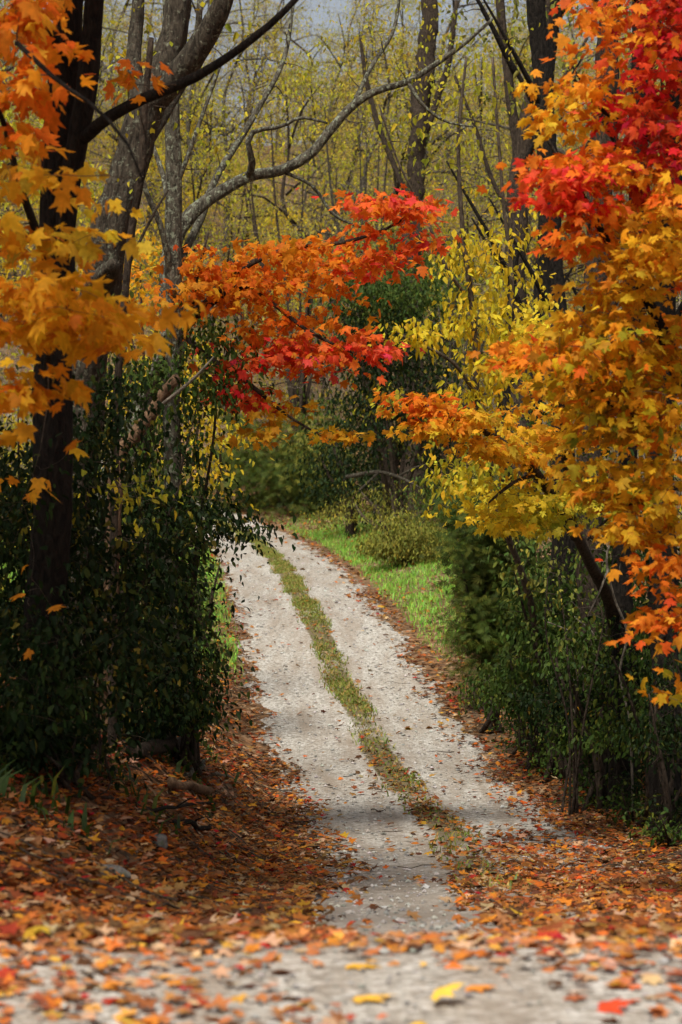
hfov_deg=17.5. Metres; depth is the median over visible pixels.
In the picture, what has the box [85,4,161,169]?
hillside tree
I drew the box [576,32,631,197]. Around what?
hillside tree
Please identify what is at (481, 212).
hillside thicket
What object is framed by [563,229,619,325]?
hillside tree
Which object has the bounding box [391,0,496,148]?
hillside tree
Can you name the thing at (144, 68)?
hillside tree
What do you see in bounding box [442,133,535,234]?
hillside thicket
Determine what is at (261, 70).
hillside tree
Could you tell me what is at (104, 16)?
hillside tree
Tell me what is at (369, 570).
verge grass
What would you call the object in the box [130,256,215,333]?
hillside thicket
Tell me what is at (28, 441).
hillside thicket
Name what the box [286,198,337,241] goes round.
hillside thicket
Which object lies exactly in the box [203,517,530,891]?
strip grass
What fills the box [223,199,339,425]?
hillside tree
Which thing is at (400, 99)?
hillside tree
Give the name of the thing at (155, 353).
hillside thicket
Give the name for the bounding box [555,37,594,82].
hillside tree
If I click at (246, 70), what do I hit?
hillside tree
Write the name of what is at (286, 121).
hillside thicket
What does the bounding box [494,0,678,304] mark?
hillside tree
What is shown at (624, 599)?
shade tree
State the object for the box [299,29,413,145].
hillside tree
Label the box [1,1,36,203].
hillside tree
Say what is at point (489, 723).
undergrowth bush
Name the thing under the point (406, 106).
hillside tree
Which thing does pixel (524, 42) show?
hillside tree
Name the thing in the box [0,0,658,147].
sky
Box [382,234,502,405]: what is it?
hillside tree
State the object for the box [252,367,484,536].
cedar bush
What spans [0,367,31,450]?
hillside thicket
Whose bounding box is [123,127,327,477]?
hillside tree
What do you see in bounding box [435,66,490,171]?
hillside tree
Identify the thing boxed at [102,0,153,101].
hillside tree
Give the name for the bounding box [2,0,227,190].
hillside tree
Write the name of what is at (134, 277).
hillside thicket
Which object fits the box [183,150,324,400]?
hillside tree
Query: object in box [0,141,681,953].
ground
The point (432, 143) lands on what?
hillside tree
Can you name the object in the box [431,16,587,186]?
hillside tree
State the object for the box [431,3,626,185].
hillside tree
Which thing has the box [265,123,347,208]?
hillside thicket
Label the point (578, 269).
hillside tree
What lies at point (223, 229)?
hillside thicket
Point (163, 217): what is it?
hillside thicket
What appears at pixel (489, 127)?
hillside tree
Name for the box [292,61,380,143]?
hillside thicket
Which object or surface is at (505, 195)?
hillside tree
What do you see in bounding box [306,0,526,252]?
hillside tree
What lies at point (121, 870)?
stone
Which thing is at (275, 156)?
hillside tree
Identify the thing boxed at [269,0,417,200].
hillside tree
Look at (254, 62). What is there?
hillside tree
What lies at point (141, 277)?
orange shrub
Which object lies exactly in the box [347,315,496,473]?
hillside thicket
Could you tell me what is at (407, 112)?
hillside tree
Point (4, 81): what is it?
hillside tree
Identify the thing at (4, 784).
bank weeds
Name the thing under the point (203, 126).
hillside tree
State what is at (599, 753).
undergrowth bush
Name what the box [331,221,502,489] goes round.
vine thicket
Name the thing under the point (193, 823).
fallen branch
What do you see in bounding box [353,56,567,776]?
yellow sapling
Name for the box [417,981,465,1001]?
fallen leaf
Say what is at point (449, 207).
hillside thicket
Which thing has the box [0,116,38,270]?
hillside tree
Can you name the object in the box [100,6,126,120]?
hillside tree
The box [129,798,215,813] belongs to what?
fallen branch
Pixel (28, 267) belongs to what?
hillside tree
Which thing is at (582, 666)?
bare sapling
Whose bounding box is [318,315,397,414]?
hillside thicket
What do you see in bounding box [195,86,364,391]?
hillside tree
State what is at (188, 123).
hillside tree
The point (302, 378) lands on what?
bare thicket
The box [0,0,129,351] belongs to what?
hillside tree
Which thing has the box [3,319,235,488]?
hillside thicket
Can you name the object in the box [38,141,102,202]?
hillside tree
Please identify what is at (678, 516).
hillside thicket
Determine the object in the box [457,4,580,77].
hillside tree
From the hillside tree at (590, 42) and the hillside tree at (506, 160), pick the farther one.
the hillside tree at (590, 42)
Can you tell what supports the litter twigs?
on the ground at (246, 739)
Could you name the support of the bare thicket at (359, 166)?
on the ground at (246, 739)
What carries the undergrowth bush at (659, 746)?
on the ground at (246, 739)
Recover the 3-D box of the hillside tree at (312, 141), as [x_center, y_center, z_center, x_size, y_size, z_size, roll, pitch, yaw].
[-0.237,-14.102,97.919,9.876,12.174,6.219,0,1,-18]
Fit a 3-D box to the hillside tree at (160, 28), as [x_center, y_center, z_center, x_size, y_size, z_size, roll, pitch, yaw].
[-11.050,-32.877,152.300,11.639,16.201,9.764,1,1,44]
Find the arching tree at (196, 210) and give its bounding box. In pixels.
[80,0,539,701]
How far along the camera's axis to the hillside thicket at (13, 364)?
71.49 m
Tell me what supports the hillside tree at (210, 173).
on the ground at (246, 739)
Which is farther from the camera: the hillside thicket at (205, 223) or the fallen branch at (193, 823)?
the hillside thicket at (205, 223)
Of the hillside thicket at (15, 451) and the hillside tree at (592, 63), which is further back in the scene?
the hillside tree at (592, 63)
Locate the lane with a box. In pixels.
[2,413,681,950]
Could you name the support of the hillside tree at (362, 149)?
on the ground at (246, 739)
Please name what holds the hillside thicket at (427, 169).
on the ground at (246, 739)
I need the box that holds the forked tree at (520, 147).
[408,0,627,550]
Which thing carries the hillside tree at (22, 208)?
on the ground at (246, 739)
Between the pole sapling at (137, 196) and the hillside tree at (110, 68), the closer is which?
the pole sapling at (137, 196)
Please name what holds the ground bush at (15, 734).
on the ground at (246, 739)
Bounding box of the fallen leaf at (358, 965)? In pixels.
[335,961,379,968]
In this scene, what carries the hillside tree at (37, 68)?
on the ground at (246, 739)
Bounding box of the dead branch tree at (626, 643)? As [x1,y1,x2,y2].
[572,524,633,808]
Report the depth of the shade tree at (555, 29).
30.85 m
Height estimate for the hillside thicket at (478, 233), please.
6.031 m
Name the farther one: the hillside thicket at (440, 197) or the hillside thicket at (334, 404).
the hillside thicket at (440, 197)
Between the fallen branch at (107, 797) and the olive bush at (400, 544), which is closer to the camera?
the fallen branch at (107, 797)
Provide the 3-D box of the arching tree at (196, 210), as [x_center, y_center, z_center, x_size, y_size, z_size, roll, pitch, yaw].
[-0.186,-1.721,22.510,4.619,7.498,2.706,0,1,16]
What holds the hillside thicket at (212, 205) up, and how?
on the ground at (246, 739)
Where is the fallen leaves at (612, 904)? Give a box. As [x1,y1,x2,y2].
[0,486,681,1002]
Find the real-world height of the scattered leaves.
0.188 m
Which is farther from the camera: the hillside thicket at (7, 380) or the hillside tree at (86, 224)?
the hillside tree at (86, 224)
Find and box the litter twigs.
[0,642,681,923]
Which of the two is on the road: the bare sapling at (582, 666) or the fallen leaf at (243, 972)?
the fallen leaf at (243, 972)
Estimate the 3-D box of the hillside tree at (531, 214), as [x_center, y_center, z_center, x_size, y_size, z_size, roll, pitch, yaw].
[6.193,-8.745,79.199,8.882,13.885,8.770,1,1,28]
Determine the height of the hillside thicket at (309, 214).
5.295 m
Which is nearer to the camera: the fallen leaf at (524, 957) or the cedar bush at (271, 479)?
the fallen leaf at (524, 957)
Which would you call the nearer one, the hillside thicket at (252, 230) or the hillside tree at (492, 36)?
the hillside thicket at (252, 230)
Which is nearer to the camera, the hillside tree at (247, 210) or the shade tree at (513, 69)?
the shade tree at (513, 69)
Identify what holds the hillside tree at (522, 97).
on the ground at (246, 739)
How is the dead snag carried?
on the ground at (246, 739)
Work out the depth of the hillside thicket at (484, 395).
63.34 m
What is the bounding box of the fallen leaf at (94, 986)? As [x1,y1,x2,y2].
[55,983,105,989]
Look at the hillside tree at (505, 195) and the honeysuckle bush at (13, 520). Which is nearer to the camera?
the honeysuckle bush at (13, 520)
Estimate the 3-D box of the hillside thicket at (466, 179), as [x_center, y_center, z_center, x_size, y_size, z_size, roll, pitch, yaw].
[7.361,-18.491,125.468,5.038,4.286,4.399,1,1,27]
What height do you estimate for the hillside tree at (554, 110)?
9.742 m
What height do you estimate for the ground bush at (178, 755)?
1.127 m
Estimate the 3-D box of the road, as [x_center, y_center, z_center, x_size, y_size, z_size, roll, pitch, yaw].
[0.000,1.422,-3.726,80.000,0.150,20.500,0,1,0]
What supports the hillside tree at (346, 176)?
on the ground at (246, 739)
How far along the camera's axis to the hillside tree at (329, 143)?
100.66 m
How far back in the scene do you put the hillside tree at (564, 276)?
80.92 m
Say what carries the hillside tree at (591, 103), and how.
on the ground at (246, 739)
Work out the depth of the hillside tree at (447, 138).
69.39 m
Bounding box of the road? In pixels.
[0,943,681,1023]
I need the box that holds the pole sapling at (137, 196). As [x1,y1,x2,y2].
[107,37,207,750]
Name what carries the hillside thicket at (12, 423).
on the ground at (246, 739)
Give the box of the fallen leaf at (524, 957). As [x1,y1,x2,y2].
[510,953,534,962]
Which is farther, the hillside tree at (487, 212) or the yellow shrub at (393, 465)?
the hillside tree at (487, 212)
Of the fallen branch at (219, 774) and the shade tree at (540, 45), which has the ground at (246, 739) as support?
the shade tree at (540, 45)
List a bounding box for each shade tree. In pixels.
[437,0,631,670]
[446,0,582,661]
[483,0,642,751]
[532,0,665,785]
[565,0,681,814]
[602,6,681,838]
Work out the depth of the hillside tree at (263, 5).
164.12 m
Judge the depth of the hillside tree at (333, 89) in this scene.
120.33 m
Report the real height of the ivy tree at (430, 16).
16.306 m
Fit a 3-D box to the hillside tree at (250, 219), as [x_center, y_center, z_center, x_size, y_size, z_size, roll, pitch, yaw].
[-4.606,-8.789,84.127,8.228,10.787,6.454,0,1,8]
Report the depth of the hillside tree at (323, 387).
75.27 m
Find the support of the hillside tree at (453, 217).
on the ground at (246, 739)
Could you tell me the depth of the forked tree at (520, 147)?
37.81 m
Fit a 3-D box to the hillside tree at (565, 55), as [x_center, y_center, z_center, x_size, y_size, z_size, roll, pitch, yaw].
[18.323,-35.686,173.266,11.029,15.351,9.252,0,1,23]
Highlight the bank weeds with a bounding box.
[0,629,681,856]
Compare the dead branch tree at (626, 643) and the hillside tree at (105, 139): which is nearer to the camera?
the dead branch tree at (626, 643)
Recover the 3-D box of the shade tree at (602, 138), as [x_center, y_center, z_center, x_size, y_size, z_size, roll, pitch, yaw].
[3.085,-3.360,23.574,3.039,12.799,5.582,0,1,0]
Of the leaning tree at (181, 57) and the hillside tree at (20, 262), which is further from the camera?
the hillside tree at (20, 262)
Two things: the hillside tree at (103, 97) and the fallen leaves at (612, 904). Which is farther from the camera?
the hillside tree at (103, 97)
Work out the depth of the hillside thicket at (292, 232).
100.49 m
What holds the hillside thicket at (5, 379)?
on the ground at (246, 739)
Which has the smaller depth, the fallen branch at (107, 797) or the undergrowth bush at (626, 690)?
the fallen branch at (107, 797)
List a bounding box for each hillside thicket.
[0,195,81,275]
[0,288,28,449]
[0,341,31,456]
[0,345,105,456]
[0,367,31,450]
[0,369,22,468]
[0,370,105,539]
[0,377,31,474]
[0,408,30,546]
[0,412,157,525]
[2,225,76,277]
[3,196,89,290]
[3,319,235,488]
[76,164,109,223]
[78,237,155,303]
[86,119,119,188]
[104,146,233,260]
[105,162,208,261]
[110,290,253,417]
[112,260,159,369]
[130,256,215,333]
[141,184,225,247]
[148,318,231,398]
[162,157,244,232]
[181,106,251,173]
[183,388,282,477]
[186,194,276,265]
[186,295,238,364]
[206,179,265,240]
[207,335,317,429]
[211,327,317,444]
[214,298,267,337]
[216,209,269,242]
[218,198,326,301]
[222,68,291,152]
[224,154,320,242]
[229,191,287,246]
[230,271,343,368]
[240,326,356,427]
[245,73,340,181]
[248,304,447,487]
[252,199,340,303]
[256,105,301,151]
[259,99,312,154]
[259,205,325,280]
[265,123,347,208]
[270,189,346,269]
[278,123,383,213]
[282,132,364,185]
[285,77,363,143]
[285,368,365,464]
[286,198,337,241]
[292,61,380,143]
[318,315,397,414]
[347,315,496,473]
[350,132,406,195]
[366,103,462,182]
[367,166,452,228]
[384,173,469,238]
[388,148,450,197]
[391,179,504,280]
[421,326,642,504]
[426,168,533,300]
[426,175,500,260]
[429,310,614,493]
[431,318,498,480]
[434,148,498,217]
[441,140,504,200]
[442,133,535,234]
[446,205,531,298]
[450,49,523,139]
[458,380,495,497]
[466,140,511,201]
[492,259,681,554]
[540,328,681,544]
[566,261,681,518]
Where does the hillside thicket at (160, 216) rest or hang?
on the ground at (246, 739)
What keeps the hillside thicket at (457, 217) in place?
on the ground at (246, 739)
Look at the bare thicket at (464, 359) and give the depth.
52.89 m
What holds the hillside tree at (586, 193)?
on the ground at (246, 739)
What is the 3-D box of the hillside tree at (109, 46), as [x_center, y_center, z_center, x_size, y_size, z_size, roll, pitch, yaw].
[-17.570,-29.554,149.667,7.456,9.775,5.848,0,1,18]
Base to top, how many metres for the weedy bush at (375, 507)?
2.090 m
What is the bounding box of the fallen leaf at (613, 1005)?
[583,997,632,1014]
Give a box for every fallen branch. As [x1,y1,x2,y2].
[41,777,119,800]
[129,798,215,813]
[166,816,211,830]
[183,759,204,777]
[211,772,233,779]
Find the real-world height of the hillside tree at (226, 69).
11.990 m
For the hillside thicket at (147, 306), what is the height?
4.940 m
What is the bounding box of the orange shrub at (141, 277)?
[10,229,209,651]
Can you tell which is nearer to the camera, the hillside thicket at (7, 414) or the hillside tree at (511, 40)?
the hillside thicket at (7, 414)
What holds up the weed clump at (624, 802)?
on the ground at (246, 739)
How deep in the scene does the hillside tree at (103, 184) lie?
98.92 m
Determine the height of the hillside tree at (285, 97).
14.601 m
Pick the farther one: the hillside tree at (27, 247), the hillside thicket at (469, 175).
the hillside thicket at (469, 175)
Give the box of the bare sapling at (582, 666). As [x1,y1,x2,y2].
[547,616,596,748]
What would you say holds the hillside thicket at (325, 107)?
on the ground at (246, 739)
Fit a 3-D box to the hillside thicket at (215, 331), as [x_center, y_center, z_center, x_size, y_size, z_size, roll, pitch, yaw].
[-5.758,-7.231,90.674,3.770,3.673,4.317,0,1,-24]
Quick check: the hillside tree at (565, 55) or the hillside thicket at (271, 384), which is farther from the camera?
the hillside tree at (565, 55)
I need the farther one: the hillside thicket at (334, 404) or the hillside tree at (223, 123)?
the hillside tree at (223, 123)
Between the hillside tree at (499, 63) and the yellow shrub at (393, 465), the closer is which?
the yellow shrub at (393, 465)
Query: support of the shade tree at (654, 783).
on the ground at (246, 739)
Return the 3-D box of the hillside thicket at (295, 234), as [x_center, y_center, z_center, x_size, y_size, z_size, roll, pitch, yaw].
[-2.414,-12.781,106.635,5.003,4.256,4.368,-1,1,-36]
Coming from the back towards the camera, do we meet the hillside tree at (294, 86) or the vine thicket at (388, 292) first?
the hillside tree at (294, 86)
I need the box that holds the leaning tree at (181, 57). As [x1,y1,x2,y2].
[63,0,261,727]
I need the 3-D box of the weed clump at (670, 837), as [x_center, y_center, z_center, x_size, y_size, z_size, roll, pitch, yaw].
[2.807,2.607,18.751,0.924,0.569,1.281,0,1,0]
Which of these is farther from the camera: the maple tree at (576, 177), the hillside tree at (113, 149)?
the hillside tree at (113, 149)
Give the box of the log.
[126,736,180,760]
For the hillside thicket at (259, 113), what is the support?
on the ground at (246, 739)
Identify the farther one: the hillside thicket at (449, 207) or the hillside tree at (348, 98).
the hillside tree at (348, 98)
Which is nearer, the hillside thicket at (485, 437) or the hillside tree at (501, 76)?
the hillside thicket at (485, 437)
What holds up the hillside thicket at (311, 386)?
on the ground at (246, 739)
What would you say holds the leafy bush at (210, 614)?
on the ground at (246, 739)
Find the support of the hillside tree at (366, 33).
on the ground at (246, 739)
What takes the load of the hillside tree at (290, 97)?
on the ground at (246, 739)
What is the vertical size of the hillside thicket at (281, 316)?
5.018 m
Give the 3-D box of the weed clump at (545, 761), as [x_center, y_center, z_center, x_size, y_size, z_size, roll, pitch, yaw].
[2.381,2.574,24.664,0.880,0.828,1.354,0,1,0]
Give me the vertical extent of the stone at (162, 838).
0.096 m
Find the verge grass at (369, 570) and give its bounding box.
[0,506,643,685]
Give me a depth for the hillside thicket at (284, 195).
108.02 m
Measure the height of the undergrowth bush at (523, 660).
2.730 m
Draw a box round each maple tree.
[0,0,298,764]
[466,0,681,707]
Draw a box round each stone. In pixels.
[101,864,131,879]
[140,834,167,849]
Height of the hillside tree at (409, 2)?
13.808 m
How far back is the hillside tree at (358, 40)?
160.44 m
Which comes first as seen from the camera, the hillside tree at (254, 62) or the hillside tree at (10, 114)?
the hillside tree at (10, 114)
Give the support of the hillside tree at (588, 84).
on the ground at (246, 739)
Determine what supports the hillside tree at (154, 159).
on the ground at (246, 739)
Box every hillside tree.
[0,0,101,383]
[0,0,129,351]
[0,0,256,175]
[0,1,122,128]
[0,64,35,319]
[0,85,75,288]
[0,101,245,442]
[0,111,87,284]
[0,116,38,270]
[0,157,80,368]
[0,231,36,463]
[1,0,162,217]
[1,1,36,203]
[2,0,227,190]
[8,140,163,258]
[11,0,126,118]
[12,114,117,225]
[13,10,224,290]
[18,0,129,187]
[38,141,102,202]
[75,183,160,379]
[82,0,303,274]
[85,0,223,296]
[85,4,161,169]
[86,73,181,199]
[93,0,278,157]
[93,0,283,246]
[94,0,258,272]
[99,0,231,155]
[99,90,192,236]
[100,0,292,232]
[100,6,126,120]
[101,0,191,61]
[101,0,357,258]
[101,13,127,72]
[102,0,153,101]
[105,0,236,76]
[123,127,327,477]
[131,144,220,280]
[133,137,329,410]
[141,102,264,296]
[145,78,335,352]
[154,17,329,242]
[182,50,432,451]
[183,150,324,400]
[195,5,253,141]
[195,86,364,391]
[198,0,506,331]
[203,0,305,145]
[204,0,300,113]
[207,13,307,153]
[213,118,305,226]
[215,3,532,445]
[219,0,300,142]
[219,62,453,368]
[222,0,332,143]
[222,45,341,185]
[223,54,439,321]
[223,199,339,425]
[227,0,358,151]
[230,197,434,459]
[231,23,585,386]
[238,105,390,298]
[256,101,577,514]
[257,54,381,216]
[265,0,391,234]
[267,25,484,247]
[268,61,311,143]
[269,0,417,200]
[273,57,474,331]
[279,32,390,176]
[281,0,415,127]
[282,0,414,193]
[286,58,404,226]
[289,0,401,100]
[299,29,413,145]
[303,0,418,145]
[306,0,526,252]
[318,66,398,152]
[318,141,391,255]
[319,0,506,195]
[323,0,499,197]
[340,28,582,317]
[350,0,681,462]
[359,54,463,188]
[370,51,446,156]
[372,176,479,316]
[373,0,486,184]
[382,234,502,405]
[388,192,655,465]
[389,29,554,234]
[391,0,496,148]
[392,102,537,479]
[398,50,566,265]
[425,39,560,234]
[426,79,580,371]
[426,166,571,486]
[427,0,680,458]
[427,48,591,310]
[428,135,586,368]
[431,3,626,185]
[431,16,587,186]
[434,67,628,325]
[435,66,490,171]
[437,0,567,118]
[441,6,587,95]
[442,29,623,261]
[443,34,677,456]
[447,5,590,217]
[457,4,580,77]
[472,27,529,108]
[474,3,666,130]
[479,0,678,297]
[484,11,594,106]
[491,68,619,197]
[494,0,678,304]
[498,23,681,309]
[502,30,593,114]
[502,79,681,317]
[519,2,658,74]
[526,6,591,136]
[526,211,583,311]
[533,85,681,310]
[536,2,662,188]
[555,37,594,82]
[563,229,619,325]
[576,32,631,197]
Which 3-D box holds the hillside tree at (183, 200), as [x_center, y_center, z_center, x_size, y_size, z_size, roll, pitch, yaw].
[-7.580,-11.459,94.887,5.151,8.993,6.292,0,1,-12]
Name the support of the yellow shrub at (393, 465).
on the ground at (246, 739)
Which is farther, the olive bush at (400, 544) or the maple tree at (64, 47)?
the olive bush at (400, 544)
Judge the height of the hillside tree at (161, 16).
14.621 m
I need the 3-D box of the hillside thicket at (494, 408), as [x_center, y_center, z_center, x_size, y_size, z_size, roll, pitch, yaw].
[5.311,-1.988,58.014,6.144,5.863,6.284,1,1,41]
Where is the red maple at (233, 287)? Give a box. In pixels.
[120,183,462,660]
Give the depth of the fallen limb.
49.83 m
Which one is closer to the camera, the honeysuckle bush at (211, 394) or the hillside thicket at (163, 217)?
the honeysuckle bush at (211, 394)
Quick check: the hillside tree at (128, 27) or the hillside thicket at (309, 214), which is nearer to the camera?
the hillside thicket at (309, 214)
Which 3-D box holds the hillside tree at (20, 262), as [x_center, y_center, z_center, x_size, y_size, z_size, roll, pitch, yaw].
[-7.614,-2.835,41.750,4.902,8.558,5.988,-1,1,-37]
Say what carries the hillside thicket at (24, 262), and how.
on the ground at (246, 739)
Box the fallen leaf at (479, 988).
[464,984,496,992]
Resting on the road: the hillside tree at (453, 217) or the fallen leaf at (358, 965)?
the fallen leaf at (358, 965)
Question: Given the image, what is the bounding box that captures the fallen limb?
[345,464,426,493]
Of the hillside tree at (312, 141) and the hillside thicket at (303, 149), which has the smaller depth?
the hillside tree at (312, 141)
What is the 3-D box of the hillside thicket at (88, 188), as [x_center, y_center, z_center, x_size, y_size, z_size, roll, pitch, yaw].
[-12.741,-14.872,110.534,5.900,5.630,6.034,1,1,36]
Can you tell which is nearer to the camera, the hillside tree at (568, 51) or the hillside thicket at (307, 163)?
the hillside thicket at (307, 163)
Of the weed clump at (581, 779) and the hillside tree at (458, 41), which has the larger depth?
the hillside tree at (458, 41)
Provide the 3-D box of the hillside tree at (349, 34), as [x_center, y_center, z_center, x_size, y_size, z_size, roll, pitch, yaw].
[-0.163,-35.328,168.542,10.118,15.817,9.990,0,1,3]
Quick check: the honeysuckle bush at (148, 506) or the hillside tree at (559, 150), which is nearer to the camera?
the honeysuckle bush at (148, 506)
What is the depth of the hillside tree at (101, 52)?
127.13 m
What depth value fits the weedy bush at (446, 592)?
39.24 m
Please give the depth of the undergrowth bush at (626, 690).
20.27 m
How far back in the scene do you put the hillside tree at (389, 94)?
81.44 m
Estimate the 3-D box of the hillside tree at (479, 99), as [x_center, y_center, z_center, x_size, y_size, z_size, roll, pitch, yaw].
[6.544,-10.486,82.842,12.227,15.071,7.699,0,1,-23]
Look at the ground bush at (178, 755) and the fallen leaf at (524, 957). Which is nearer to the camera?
the fallen leaf at (524, 957)
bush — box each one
[0,332,270,756]
[0,357,212,807]
[0,673,117,800]
[6,443,192,783]
[102,303,297,766]
[125,645,242,775]
[178,560,223,667]
[193,399,367,523]
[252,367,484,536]
[290,466,475,534]
[343,506,456,567]
[419,463,550,704]
[434,461,476,594]
[442,667,538,733]
[463,469,681,685]
[463,637,566,772]
[472,541,647,782]
[489,539,652,813]
[493,532,648,818]
[533,677,637,792]
[547,558,681,777]
[590,614,681,827]
[595,640,681,845]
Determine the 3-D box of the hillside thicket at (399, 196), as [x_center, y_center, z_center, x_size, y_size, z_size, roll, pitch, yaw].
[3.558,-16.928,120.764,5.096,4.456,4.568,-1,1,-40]
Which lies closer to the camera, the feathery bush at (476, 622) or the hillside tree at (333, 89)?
the feathery bush at (476, 622)
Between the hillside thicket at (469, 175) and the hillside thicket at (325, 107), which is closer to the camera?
the hillside thicket at (469, 175)
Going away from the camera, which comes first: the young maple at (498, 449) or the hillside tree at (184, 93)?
the young maple at (498, 449)
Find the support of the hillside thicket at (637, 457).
on the ground at (246, 739)
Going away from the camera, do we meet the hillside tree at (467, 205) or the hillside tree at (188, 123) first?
the hillside tree at (467, 205)
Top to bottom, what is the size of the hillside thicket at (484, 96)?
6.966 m
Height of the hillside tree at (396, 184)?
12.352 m
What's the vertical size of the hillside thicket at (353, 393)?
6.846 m
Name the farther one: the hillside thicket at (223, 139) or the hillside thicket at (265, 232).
the hillside thicket at (223, 139)
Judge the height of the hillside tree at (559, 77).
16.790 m
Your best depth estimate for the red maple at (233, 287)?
18.74 m
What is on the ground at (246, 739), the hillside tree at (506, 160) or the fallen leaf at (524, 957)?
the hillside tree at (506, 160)
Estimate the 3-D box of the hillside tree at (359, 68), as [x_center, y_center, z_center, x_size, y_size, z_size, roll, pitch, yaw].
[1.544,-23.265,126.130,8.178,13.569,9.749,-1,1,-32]
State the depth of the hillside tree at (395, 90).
135.86 m
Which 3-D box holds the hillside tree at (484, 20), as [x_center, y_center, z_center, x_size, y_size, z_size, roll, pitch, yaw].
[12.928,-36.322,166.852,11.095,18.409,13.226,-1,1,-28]
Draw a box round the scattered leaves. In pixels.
[0,924,681,1023]
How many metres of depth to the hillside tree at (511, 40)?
159.85 m
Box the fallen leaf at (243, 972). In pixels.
[230,965,253,980]
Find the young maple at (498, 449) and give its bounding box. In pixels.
[372,302,641,784]
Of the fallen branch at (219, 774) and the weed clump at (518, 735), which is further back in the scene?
the weed clump at (518, 735)
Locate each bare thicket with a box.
[182,56,399,495]
[263,4,505,513]
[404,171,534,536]
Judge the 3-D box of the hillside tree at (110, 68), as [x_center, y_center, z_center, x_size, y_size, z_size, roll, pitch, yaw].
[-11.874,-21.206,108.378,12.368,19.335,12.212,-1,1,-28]
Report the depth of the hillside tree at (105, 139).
107.36 m
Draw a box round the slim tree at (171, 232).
[100,0,238,737]
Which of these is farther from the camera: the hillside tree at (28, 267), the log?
the hillside tree at (28, 267)
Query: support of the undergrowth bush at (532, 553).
on the ground at (246, 739)
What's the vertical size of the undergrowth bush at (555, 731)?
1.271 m
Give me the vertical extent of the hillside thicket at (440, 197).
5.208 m
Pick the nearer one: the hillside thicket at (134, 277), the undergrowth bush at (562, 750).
the undergrowth bush at (562, 750)
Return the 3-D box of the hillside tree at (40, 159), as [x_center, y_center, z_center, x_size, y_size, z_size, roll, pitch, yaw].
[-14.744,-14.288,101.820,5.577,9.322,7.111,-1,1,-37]
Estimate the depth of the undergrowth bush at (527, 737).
25.04 m
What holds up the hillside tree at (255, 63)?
on the ground at (246, 739)
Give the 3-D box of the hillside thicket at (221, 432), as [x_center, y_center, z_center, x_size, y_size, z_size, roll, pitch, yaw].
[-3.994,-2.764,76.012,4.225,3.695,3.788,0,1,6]
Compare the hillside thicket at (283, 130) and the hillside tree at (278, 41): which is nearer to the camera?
the hillside thicket at (283, 130)
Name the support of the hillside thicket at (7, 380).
on the ground at (246, 739)
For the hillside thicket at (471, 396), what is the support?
on the ground at (246, 739)
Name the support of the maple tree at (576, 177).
on the ground at (246, 739)
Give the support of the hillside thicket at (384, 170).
on the ground at (246, 739)
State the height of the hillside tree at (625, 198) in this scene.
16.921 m
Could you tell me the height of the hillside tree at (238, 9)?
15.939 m
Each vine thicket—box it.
[303,250,488,528]
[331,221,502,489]
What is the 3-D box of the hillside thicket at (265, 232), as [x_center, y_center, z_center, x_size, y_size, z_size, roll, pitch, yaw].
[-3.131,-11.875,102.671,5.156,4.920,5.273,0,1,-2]
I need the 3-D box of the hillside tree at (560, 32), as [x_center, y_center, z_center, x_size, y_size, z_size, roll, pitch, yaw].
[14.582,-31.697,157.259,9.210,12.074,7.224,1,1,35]
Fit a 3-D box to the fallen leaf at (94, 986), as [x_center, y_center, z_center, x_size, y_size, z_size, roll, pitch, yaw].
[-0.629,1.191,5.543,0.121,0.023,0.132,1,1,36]
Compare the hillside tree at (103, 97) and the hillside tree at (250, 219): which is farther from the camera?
the hillside tree at (103, 97)
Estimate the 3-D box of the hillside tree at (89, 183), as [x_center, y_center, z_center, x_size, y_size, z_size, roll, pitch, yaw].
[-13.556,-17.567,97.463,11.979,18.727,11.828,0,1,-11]
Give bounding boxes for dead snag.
[97,356,213,731]
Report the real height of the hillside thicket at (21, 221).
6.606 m
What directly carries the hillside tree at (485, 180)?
on the ground at (246, 739)
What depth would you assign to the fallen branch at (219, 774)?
20.44 m
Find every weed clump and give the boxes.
[488,699,541,757]
[518,712,572,780]
[553,751,637,808]
[582,751,646,830]
[614,785,681,849]
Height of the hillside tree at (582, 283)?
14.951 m
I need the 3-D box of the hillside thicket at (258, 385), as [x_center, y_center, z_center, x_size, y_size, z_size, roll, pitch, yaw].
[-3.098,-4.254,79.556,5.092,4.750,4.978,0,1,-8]
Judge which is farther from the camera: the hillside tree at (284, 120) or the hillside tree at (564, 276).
the hillside tree at (284, 120)
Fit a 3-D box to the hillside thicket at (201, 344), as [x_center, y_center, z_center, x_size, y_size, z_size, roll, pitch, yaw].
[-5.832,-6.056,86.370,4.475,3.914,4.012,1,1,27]
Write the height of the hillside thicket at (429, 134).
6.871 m
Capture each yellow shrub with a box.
[103,330,286,651]
[339,366,442,524]
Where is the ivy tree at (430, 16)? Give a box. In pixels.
[295,0,523,528]
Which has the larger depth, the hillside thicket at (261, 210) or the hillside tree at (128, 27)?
the hillside tree at (128, 27)
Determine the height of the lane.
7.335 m
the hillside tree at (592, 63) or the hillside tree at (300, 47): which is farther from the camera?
the hillside tree at (300, 47)
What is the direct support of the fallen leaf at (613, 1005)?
on the road
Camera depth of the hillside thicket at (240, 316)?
94.04 m
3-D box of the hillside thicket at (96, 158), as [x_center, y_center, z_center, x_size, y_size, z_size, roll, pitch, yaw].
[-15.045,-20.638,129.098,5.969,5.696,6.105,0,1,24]
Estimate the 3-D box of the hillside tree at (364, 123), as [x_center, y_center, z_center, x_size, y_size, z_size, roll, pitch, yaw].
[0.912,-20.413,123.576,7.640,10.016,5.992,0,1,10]

